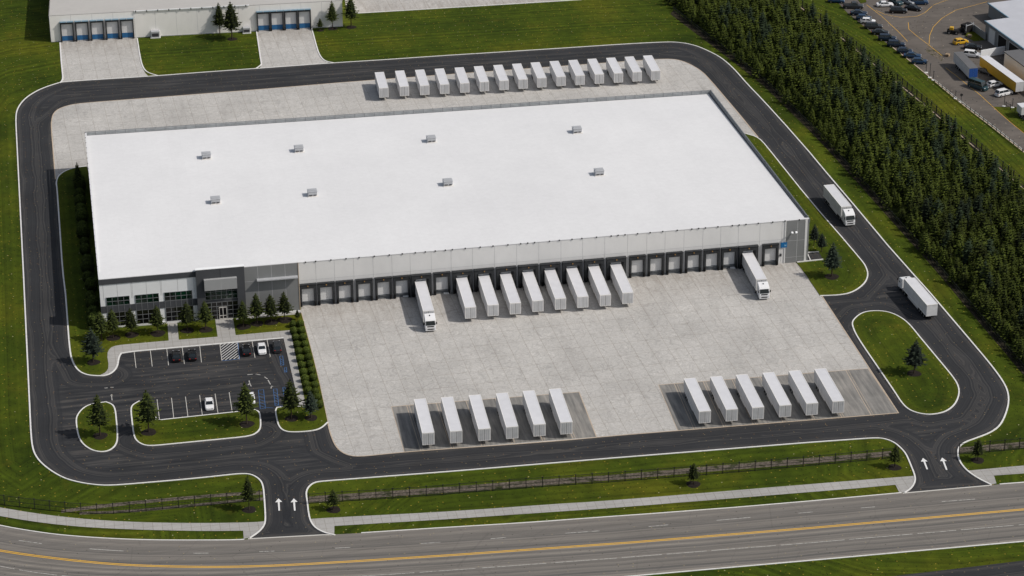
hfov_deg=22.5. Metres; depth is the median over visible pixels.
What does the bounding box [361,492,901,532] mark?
road kerb
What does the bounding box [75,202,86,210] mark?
wall shrub
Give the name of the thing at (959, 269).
plantation spruce
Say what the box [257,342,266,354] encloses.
parked car
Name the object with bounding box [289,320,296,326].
round shrub
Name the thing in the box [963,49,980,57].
parked car
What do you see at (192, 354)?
parked car
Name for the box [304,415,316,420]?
mulch bed
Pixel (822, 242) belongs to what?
spruce tree
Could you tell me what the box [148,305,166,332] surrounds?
spruce tree
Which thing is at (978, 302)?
plantation spruce
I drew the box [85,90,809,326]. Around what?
warehouse
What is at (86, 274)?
wall shrub
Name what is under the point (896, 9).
parked car
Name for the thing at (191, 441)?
kerb
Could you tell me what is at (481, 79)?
semi trailer
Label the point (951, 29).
yard loader
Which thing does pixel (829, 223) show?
kerb
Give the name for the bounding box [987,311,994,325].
plantation spruce
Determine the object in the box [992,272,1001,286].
plantation spruce
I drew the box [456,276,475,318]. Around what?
semi trailer
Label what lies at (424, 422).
semi trailer
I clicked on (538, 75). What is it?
semi trailer
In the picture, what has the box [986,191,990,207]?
plantation spruce
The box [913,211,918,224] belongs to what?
plantation spruce
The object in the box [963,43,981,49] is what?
parked car
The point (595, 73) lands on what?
semi trailer
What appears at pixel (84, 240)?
wall shrub
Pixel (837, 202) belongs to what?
semi truck
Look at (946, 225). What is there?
plantation spruce
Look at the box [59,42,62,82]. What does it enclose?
kerb
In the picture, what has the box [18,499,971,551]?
lane dashes
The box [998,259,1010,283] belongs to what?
plantation spruce
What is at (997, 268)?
plantation spruce
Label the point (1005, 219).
plantation spruce
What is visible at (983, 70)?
parked car
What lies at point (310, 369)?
round shrub
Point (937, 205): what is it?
plantation spruce
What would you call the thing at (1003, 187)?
plantation spruce
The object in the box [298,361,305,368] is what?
round shrub
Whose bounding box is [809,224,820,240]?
spruce tree
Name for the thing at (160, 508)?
gravel swale
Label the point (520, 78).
semi trailer
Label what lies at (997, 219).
plantation spruce
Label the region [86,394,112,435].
spruce tree
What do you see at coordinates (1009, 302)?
plantation spruce
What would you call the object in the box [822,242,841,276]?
spruce tree
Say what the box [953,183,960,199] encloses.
plantation spruce
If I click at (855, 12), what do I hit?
parked car
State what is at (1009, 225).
plantation spruce
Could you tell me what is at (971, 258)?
plantation spruce
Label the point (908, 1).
parked car
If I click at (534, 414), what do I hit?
semi trailer
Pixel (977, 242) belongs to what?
plantation spruce
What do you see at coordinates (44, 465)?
kerb
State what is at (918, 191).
plantation spruce
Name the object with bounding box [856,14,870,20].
parked car
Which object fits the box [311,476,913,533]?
pavement
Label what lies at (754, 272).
semi truck
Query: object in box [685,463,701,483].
spruce tree
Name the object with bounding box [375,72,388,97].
semi trailer
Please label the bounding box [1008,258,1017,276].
plantation spruce
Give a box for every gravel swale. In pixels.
[61,491,262,512]
[80,497,262,514]
[960,442,1023,452]
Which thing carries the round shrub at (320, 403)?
on the lawn at (301, 423)
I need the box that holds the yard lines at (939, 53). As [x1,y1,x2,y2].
[867,0,1023,132]
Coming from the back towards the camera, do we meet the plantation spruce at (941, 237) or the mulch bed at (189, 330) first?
the plantation spruce at (941, 237)
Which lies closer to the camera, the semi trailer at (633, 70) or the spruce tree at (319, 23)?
the semi trailer at (633, 70)
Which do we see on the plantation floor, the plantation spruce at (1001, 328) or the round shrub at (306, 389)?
the plantation spruce at (1001, 328)
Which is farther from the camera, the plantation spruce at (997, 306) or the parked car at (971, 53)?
the parked car at (971, 53)
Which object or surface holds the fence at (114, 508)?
on the ground at (30, 60)
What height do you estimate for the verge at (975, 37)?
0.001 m
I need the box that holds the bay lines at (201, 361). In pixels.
[134,341,270,418]
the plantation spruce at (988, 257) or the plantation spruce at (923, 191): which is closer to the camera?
the plantation spruce at (988, 257)
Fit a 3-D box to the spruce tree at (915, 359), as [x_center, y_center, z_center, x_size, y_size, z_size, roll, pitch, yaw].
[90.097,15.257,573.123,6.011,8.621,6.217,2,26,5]
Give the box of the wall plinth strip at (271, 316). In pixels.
[236,312,299,319]
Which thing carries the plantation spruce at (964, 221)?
on the plantation floor
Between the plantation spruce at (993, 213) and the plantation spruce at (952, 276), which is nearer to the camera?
the plantation spruce at (952, 276)
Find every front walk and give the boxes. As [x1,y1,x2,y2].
[101,330,304,404]
[168,323,178,339]
[215,318,235,336]
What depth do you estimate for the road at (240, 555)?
510.32 m
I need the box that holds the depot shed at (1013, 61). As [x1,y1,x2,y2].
[1004,49,1023,80]
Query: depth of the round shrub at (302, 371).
575.03 m
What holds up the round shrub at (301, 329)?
on the lawn at (303, 354)
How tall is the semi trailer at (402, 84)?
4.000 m
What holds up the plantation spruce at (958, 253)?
on the plantation floor
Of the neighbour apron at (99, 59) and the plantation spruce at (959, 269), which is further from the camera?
the neighbour apron at (99, 59)
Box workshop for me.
[984,16,1023,50]
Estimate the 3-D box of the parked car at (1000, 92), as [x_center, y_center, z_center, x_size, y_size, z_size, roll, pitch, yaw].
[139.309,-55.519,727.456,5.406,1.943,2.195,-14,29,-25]
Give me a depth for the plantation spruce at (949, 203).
647.97 m
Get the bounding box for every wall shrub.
[74,187,85,196]
[74,194,85,204]
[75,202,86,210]
[75,208,88,221]
[76,223,89,238]
[77,220,87,226]
[79,237,89,244]
[79,243,90,254]
[80,258,94,271]
[81,254,93,261]
[82,270,93,281]
[85,277,97,290]
[85,290,95,297]
[85,294,98,307]
[86,305,99,314]
[86,312,97,325]
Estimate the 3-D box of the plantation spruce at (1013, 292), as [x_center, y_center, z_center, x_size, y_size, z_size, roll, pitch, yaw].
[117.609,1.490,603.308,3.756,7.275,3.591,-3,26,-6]
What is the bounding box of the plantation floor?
[671,0,1023,365]
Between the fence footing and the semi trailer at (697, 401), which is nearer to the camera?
the semi trailer at (697, 401)
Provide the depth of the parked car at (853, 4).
793.68 m
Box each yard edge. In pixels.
[51,59,757,178]
[301,296,898,456]
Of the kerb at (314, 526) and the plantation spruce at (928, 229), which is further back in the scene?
the plantation spruce at (928, 229)
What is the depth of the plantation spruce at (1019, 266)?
614.63 m
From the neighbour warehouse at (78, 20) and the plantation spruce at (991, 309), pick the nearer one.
the plantation spruce at (991, 309)
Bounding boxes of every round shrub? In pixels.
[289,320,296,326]
[289,326,297,333]
[291,333,298,340]
[293,340,300,347]
[294,347,302,354]
[296,319,303,326]
[296,354,303,361]
[297,326,305,333]
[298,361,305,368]
[299,333,306,340]
[299,368,307,374]
[301,340,308,347]
[301,374,309,381]
[302,346,309,353]
[302,380,310,386]
[303,386,311,393]
[304,353,311,360]
[306,360,313,367]
[307,366,315,373]
[309,373,316,380]
[310,381,318,387]
[311,387,318,394]
[313,393,321,399]
[316,400,323,407]
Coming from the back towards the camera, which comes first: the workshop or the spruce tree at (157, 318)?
the workshop
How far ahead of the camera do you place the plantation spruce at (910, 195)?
652.88 m
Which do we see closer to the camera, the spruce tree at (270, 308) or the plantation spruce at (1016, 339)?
the plantation spruce at (1016, 339)
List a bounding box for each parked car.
[172,350,180,361]
[188,349,196,360]
[204,397,213,410]
[242,344,250,355]
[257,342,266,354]
[272,341,281,352]
[828,0,844,3]
[843,1,862,8]
[850,9,866,15]
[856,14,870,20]
[860,17,875,23]
[864,21,882,28]
[871,28,888,34]
[876,0,893,6]
[878,33,895,40]
[887,39,904,46]
[888,0,903,5]
[889,6,906,13]
[896,47,911,53]
[901,0,913,3]
[903,51,920,57]
[904,4,921,11]
[911,0,928,4]
[911,57,926,64]
[952,37,968,44]
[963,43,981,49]
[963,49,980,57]
[978,68,992,75]
[986,80,1002,87]
[994,88,1012,96]
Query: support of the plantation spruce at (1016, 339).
on the plantation floor
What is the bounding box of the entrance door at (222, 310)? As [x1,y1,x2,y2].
[219,307,226,318]
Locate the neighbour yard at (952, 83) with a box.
[839,0,1023,150]
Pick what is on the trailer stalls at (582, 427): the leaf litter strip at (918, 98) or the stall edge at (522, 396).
the stall edge at (522, 396)
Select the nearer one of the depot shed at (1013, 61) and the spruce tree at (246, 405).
the spruce tree at (246, 405)
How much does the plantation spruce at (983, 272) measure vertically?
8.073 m
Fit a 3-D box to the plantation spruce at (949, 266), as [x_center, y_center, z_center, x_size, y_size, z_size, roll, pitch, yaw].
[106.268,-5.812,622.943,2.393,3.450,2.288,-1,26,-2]
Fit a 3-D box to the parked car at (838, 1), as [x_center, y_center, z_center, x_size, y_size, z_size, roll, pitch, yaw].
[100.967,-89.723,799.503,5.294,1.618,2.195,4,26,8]
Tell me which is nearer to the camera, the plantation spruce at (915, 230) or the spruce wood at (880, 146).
the plantation spruce at (915, 230)
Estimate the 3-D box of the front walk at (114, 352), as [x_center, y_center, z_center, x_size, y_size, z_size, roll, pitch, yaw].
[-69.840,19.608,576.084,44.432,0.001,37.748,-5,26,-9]
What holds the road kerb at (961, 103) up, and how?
on the neighbour yard at (952, 83)
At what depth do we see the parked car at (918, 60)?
750.05 m
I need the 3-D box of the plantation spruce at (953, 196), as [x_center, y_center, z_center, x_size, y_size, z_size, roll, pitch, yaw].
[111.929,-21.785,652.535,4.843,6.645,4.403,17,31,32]
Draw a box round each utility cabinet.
[150,30,160,38]
[243,26,250,33]
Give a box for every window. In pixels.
[106,296,129,305]
[107,311,126,325]
[135,293,158,303]
[136,308,159,323]
[164,290,192,300]
[165,305,193,321]
[205,288,237,299]
[207,300,237,318]
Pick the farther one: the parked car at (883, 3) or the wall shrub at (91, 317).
the parked car at (883, 3)
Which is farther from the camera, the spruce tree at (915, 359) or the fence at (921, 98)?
the fence at (921, 98)
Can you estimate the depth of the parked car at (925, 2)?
796.54 m
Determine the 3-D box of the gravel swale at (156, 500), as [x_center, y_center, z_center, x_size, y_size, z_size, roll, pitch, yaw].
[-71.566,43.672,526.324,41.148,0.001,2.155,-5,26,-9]
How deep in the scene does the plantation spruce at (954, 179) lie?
657.99 m
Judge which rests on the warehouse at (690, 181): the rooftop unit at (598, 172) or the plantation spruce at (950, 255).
the rooftop unit at (598, 172)
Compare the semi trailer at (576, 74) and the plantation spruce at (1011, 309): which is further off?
the semi trailer at (576, 74)
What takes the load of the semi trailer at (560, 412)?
on the trailer stalls at (582, 427)
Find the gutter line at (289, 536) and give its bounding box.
[248,534,335,538]
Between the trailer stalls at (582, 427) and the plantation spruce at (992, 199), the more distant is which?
the plantation spruce at (992, 199)
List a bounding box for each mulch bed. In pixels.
[87,359,99,365]
[93,432,107,439]
[106,335,120,340]
[125,332,138,337]
[141,428,155,435]
[150,330,165,336]
[180,327,193,332]
[199,326,212,332]
[237,324,250,329]
[239,421,254,427]
[242,506,255,512]
[250,321,262,326]
[264,319,277,324]
[277,317,291,323]
[284,415,297,421]
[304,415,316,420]
[326,506,339,512]
[686,481,700,487]
[824,274,838,279]
[888,464,901,470]
[907,370,920,376]
[970,457,983,463]
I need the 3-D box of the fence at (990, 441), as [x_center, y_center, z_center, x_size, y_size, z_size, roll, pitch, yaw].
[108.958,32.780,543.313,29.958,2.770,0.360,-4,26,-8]
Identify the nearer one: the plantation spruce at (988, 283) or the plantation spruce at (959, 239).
the plantation spruce at (988, 283)
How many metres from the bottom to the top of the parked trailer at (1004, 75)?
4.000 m
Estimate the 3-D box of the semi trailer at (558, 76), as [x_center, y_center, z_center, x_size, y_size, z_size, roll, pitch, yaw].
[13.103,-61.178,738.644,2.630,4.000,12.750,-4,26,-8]
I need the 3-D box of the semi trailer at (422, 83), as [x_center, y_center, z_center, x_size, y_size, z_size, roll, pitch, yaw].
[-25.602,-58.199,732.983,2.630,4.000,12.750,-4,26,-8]
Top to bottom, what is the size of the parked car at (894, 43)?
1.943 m
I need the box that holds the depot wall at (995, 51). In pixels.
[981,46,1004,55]
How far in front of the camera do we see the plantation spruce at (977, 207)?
646.71 m
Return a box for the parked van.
[967,77,988,91]
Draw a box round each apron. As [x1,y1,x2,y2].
[52,59,756,177]
[61,38,147,81]
[257,28,327,67]
[345,0,560,12]
[926,44,942,60]
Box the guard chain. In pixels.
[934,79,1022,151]
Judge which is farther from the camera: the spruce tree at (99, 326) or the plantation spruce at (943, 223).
the plantation spruce at (943, 223)
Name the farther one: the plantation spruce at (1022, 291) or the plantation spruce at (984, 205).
the plantation spruce at (984, 205)
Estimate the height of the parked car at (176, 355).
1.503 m
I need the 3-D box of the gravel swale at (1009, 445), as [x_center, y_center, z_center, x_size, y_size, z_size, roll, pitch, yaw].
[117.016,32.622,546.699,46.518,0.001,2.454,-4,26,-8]
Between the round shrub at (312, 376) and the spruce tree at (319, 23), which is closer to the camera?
the round shrub at (312, 376)
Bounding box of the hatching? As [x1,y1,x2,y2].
[220,343,238,359]
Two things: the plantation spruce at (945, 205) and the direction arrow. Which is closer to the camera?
the direction arrow
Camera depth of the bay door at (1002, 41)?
759.03 m
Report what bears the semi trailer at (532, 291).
on the loading yard at (616, 363)
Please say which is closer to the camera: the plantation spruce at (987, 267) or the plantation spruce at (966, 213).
the plantation spruce at (987, 267)
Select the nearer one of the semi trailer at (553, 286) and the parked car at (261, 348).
the parked car at (261, 348)
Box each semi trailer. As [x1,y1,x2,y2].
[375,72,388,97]
[395,70,408,96]
[414,398,434,444]
[415,69,429,95]
[435,68,449,94]
[441,397,462,443]
[455,67,469,93]
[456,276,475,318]
[469,394,490,440]
[474,66,488,91]
[478,274,498,315]
[493,65,508,90]
[496,392,517,438]
[500,273,520,314]
[512,63,527,89]
[522,270,543,311]
[522,390,545,436]
[531,62,546,87]
[544,269,565,309]
[549,61,565,86]
[549,388,572,433]
[566,267,588,307]
[568,60,584,85]
[587,59,603,84]
[588,265,610,305]
[606,57,622,83]
[610,263,633,303]
[625,56,641,81]
[643,55,660,80]
[683,378,710,423]
[710,376,737,420]
[735,374,763,419]
[762,372,791,417]
[788,370,817,414]
[814,368,844,413]
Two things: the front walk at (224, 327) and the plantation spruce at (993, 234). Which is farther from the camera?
the plantation spruce at (993, 234)
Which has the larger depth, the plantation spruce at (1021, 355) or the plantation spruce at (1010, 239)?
the plantation spruce at (1010, 239)
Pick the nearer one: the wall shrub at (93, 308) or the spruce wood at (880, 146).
the wall shrub at (93, 308)
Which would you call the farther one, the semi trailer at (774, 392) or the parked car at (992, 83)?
the parked car at (992, 83)
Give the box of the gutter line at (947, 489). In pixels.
[903,485,991,493]
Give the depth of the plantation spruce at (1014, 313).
593.49 m
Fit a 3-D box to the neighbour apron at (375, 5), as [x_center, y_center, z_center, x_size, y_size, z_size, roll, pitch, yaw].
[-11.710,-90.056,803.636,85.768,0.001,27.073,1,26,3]
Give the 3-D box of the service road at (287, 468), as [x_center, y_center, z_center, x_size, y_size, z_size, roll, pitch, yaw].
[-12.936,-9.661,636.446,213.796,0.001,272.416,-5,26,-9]
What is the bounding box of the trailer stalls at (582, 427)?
[392,392,595,451]
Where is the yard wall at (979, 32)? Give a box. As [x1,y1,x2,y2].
[970,22,985,39]
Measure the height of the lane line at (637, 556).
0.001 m
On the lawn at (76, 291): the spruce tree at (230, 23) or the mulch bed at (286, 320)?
the mulch bed at (286, 320)
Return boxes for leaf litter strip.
[670,11,1023,374]
[800,7,1023,189]
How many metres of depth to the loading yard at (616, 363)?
587.69 m
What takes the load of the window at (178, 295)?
in the warehouse at (690, 181)
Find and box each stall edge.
[391,392,596,436]
[660,368,888,398]
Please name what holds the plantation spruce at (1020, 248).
on the plantation floor
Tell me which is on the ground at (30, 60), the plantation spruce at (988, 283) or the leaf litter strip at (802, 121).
the leaf litter strip at (802, 121)
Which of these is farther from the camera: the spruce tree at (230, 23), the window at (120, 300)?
the spruce tree at (230, 23)
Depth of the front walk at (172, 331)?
595.99 m
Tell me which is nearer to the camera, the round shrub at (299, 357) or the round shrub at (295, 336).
the round shrub at (299, 357)
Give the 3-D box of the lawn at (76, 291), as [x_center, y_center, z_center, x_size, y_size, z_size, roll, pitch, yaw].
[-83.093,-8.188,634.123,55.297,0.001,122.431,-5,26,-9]
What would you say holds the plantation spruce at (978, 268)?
on the plantation floor
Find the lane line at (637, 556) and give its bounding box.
[0,524,1023,575]
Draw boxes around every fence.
[0,490,259,513]
[309,451,890,502]
[673,7,1023,370]
[801,0,1023,186]
[959,438,1023,454]
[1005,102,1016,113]
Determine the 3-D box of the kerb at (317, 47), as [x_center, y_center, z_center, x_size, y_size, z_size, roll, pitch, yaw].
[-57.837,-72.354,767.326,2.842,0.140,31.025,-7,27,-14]
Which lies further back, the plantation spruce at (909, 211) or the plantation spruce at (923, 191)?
the plantation spruce at (923, 191)
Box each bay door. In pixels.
[988,27,995,45]
[997,33,1006,50]
[1008,41,1019,50]
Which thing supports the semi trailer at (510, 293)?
on the loading yard at (616, 363)
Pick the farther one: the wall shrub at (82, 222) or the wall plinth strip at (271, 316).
the wall shrub at (82, 222)
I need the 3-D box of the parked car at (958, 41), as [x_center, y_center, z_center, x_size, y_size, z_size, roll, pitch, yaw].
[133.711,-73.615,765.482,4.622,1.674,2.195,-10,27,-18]
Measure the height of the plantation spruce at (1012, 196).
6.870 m
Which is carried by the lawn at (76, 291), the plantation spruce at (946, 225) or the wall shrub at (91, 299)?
the wall shrub at (91, 299)
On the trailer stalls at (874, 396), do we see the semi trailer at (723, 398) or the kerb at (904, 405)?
the semi trailer at (723, 398)
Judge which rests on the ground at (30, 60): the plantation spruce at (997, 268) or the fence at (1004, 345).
the fence at (1004, 345)
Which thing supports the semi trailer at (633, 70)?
on the apron at (72, 124)
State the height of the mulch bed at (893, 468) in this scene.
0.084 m
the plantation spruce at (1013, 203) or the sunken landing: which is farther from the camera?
the plantation spruce at (1013, 203)
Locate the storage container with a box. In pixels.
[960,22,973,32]
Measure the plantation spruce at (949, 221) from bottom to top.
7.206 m
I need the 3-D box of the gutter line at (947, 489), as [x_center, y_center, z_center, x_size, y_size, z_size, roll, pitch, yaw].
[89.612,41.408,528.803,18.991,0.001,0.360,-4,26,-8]
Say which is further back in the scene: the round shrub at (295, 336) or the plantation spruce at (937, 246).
the plantation spruce at (937, 246)
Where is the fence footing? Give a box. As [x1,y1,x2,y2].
[801,8,1022,187]
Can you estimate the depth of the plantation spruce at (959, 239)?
627.81 m
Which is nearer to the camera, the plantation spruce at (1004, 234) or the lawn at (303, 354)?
the lawn at (303, 354)
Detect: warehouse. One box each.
[48,0,342,41]
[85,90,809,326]
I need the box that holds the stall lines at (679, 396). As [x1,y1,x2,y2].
[407,371,873,449]
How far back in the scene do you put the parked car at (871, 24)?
777.10 m
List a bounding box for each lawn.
[57,166,300,374]
[77,402,116,450]
[132,401,259,444]
[276,406,325,430]
[293,314,327,421]
[745,134,866,294]
[853,311,957,413]
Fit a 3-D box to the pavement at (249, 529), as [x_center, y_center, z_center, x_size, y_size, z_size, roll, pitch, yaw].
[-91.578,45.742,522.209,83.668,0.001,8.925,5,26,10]
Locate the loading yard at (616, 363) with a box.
[301,262,869,455]
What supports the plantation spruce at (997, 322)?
on the plantation floor
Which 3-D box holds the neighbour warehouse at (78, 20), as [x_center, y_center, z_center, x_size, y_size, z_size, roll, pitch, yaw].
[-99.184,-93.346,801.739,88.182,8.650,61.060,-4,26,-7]
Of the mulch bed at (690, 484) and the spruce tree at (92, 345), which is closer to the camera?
the mulch bed at (690, 484)
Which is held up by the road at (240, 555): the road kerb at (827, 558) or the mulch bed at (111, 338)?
the road kerb at (827, 558)
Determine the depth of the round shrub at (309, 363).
578.58 m
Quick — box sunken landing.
[808,252,821,259]
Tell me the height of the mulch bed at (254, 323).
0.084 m
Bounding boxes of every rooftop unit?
[201,151,211,159]
[210,195,220,204]
[293,144,304,153]
[307,188,317,197]
[426,135,436,143]
[442,178,453,186]
[572,126,582,133]
[593,167,604,176]
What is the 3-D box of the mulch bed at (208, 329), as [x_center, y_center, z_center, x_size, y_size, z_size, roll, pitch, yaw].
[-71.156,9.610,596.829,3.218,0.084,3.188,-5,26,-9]
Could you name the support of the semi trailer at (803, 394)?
on the trailer stalls at (874, 396)
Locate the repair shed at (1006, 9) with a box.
[987,0,1023,19]
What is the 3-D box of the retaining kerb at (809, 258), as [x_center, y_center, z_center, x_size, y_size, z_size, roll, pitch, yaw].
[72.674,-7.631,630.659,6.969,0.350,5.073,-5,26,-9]
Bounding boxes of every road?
[0,483,1023,575]
[17,42,1007,537]
[898,561,1023,575]
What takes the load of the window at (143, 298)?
in the warehouse at (690, 181)
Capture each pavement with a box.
[0,507,263,538]
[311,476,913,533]
[969,466,1023,483]
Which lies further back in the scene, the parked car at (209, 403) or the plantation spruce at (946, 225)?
the plantation spruce at (946, 225)
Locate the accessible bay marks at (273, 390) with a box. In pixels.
[258,359,286,408]
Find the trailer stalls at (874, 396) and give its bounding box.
[659,369,897,429]
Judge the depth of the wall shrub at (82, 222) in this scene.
646.46 m
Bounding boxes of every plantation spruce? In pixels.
[881,187,889,204]
[883,193,892,210]
[889,188,897,204]
[894,193,901,207]
[896,208,907,221]
[903,186,913,211]
[903,187,909,203]
[905,174,916,192]
[905,212,914,231]
[906,204,912,217]
[906,205,918,221]
[907,193,920,215]
[909,220,920,238]
[913,182,922,205]
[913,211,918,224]
[918,196,931,225]
[918,215,924,232]
[918,231,925,251]
[919,224,932,241]
[920,214,934,232]
[920,233,931,253]
[922,186,925,197]
[926,183,936,205]
[927,241,937,259]
[929,197,943,219]
[930,218,941,245]
[933,180,940,200]
[934,228,945,247]
[935,208,942,223]
[935,239,939,256]
[935,246,943,260]
[936,215,941,232]
[938,181,949,202]
[938,249,948,266]
[939,228,953,252]
[940,199,947,215]
[940,212,950,230]
[943,219,951,238]
[943,234,954,256]
[946,197,954,212]
[946,210,954,236]
[946,245,954,262]
[946,259,953,271]
[946,267,956,284]
[948,175,960,196]
[949,191,956,206]
[949,257,958,275]
[950,205,955,225]
[952,241,963,266]
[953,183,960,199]
[953,195,959,215]
[953,205,965,235]
[953,218,966,242]
[953,224,964,247]
[953,232,964,257]
[954,198,964,216]
[955,214,967,240]
[956,261,963,279]
[956,264,969,285]
[958,273,970,290]
[959,237,974,266]
[960,190,966,209]
[962,201,971,226]
[963,230,975,253]
[964,195,972,210]
[965,216,978,236]
[966,262,973,275]
[967,174,980,197]
[967,248,975,268]
[967,285,976,298]
[968,224,976,238]
[968,271,973,287]
[968,274,980,290]
[969,182,977,205]
[969,205,974,222]
[970,193,986,217]
[970,288,977,303]
[971,291,983,310]
[972,237,980,259]
[973,255,983,282]
[974,241,984,261]
[976,181,983,200]
[976,221,989,241]
[977,211,986,231]
[977,282,985,295]
[977,293,990,316]
[978,245,986,264]
[978,260,995,287]
[979,230,985,249]
[979,259,986,283]
[981,288,989,298]
[982,194,988,215]
[982,236,994,258]
[982,299,1000,320]
[983,251,992,269]
[984,270,992,295]
[985,176,997,201]
[985,209,993,224]
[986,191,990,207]
[986,224,998,248]
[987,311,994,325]
[988,190,998,211]
[989,275,999,298]
[989,311,1002,331]
[990,202,996,219]
[990,253,997,270]
[991,254,1002,277]
[992,209,1002,228]
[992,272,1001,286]
[994,237,1000,249]
[994,285,1003,302]
[995,301,1001,316]
[995,318,1006,337]
[996,181,1006,199]
[996,215,1004,235]
[996,296,1002,312]
[997,246,1006,268]
[998,194,1006,213]
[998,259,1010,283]
[998,275,1007,293]
[998,285,1008,311]
[999,226,1006,246]
[999,262,1010,286]
[999,321,1012,340]
[1000,188,1009,203]
[1000,205,1005,220]
[1001,308,1010,324]
[1002,214,1008,227]
[1002,297,1013,313]
[1003,240,1009,258]
[1004,199,1011,215]
[1005,231,1016,253]
[1006,219,1014,232]
[1006,245,1016,263]
[1006,278,1015,298]
[1007,250,1017,271]
[1007,280,1017,302]
[1007,314,1015,325]
[1008,190,1016,200]
[1008,199,1018,221]
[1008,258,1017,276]
[1008,302,1017,318]
[1009,265,1017,283]
[1009,321,1014,337]
[1010,202,1020,225]
[1010,227,1015,240]
[1010,323,1021,341]
[1011,216,1017,230]
[1011,332,1019,353]
[1012,310,1018,325]
[1012,337,1023,359]
[1013,230,1020,251]
[1013,289,1021,308]
[1014,222,1020,235]
[1014,298,1022,318]
[1014,307,1023,334]
[1015,196,1022,217]
[1015,230,1023,252]
[1015,239,1023,261]
[1015,256,1023,276]
[1015,264,1023,284]
[1015,276,1022,292]
[1016,220,1023,237]
[1016,346,1023,362]
[1017,191,1023,213]
[1018,247,1023,264]
[1019,283,1023,305]
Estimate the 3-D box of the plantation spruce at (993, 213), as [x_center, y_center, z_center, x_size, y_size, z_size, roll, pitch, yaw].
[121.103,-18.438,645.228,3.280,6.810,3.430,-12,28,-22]
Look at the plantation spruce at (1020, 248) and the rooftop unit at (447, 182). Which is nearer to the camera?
the plantation spruce at (1020, 248)
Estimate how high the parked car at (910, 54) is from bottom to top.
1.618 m
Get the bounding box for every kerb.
[0,525,243,540]
[15,82,265,537]
[56,166,283,375]
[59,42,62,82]
[62,42,1008,484]
[76,401,117,451]
[130,401,260,445]
[137,38,157,75]
[256,31,261,67]
[275,406,327,432]
[306,437,915,534]
[311,28,333,62]
[361,0,573,12]
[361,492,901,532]
[631,541,1023,575]
[746,133,867,295]
[797,251,822,262]
[852,310,959,414]
[892,47,1023,151]
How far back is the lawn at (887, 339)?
578.77 m
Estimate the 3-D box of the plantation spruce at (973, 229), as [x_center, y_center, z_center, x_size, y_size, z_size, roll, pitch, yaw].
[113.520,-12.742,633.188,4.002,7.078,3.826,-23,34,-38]
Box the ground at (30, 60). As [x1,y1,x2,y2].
[0,0,1023,575]
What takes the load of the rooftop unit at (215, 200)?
on the warehouse at (690, 181)
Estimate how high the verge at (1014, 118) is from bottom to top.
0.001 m
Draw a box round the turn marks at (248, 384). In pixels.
[110,374,272,398]
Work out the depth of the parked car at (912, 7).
792.01 m
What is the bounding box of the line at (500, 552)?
[0,510,1019,567]
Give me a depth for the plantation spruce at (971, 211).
646.19 m
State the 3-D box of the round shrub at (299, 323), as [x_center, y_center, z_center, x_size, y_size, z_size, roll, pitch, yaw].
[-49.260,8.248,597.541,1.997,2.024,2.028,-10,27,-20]
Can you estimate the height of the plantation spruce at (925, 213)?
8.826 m
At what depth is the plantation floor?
658.80 m
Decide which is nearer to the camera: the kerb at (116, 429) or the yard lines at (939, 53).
the kerb at (116, 429)
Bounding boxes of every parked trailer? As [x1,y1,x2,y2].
[953,51,977,78]
[979,55,1023,92]
[1017,103,1023,120]
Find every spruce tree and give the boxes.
[71,162,83,183]
[80,327,104,361]
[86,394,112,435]
[88,311,112,340]
[106,309,121,337]
[121,308,139,334]
[133,389,160,431]
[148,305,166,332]
[176,301,195,329]
[195,301,214,329]
[211,3,224,33]
[219,2,241,38]
[231,382,258,423]
[234,300,250,326]
[240,475,257,509]
[247,293,265,323]
[263,294,279,321]
[276,291,293,319]
[279,379,305,417]
[294,310,300,319]
[302,390,318,417]
[316,18,321,29]
[325,0,338,28]
[325,489,340,509]
[341,0,358,26]
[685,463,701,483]
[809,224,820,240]
[815,233,827,251]
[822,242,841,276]
[887,445,902,466]
[902,340,927,372]
[970,439,985,459]
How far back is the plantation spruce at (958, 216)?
639.98 m
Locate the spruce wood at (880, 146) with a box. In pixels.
[664,0,1023,200]
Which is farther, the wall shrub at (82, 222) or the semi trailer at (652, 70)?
the semi trailer at (652, 70)
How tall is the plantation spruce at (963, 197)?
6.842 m
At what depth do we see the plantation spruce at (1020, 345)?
580.47 m
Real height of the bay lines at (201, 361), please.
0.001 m
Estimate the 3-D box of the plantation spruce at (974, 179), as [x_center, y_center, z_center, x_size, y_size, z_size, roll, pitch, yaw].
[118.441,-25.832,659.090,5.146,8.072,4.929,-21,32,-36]
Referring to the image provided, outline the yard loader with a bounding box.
[947,26,966,34]
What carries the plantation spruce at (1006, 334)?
on the plantation floor
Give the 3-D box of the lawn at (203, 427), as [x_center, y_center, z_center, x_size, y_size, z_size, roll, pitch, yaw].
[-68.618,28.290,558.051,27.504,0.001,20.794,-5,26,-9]
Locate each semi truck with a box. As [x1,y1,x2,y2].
[415,280,436,330]
[742,252,770,298]
[823,184,856,225]
[897,276,937,317]
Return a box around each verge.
[963,31,983,40]
[995,107,1023,131]
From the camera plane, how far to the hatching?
586.88 m
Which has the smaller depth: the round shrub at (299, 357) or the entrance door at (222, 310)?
the round shrub at (299, 357)
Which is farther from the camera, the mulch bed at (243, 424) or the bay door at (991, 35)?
the bay door at (991, 35)
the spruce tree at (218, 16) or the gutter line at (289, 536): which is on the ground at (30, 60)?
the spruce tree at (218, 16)
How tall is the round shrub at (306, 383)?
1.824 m

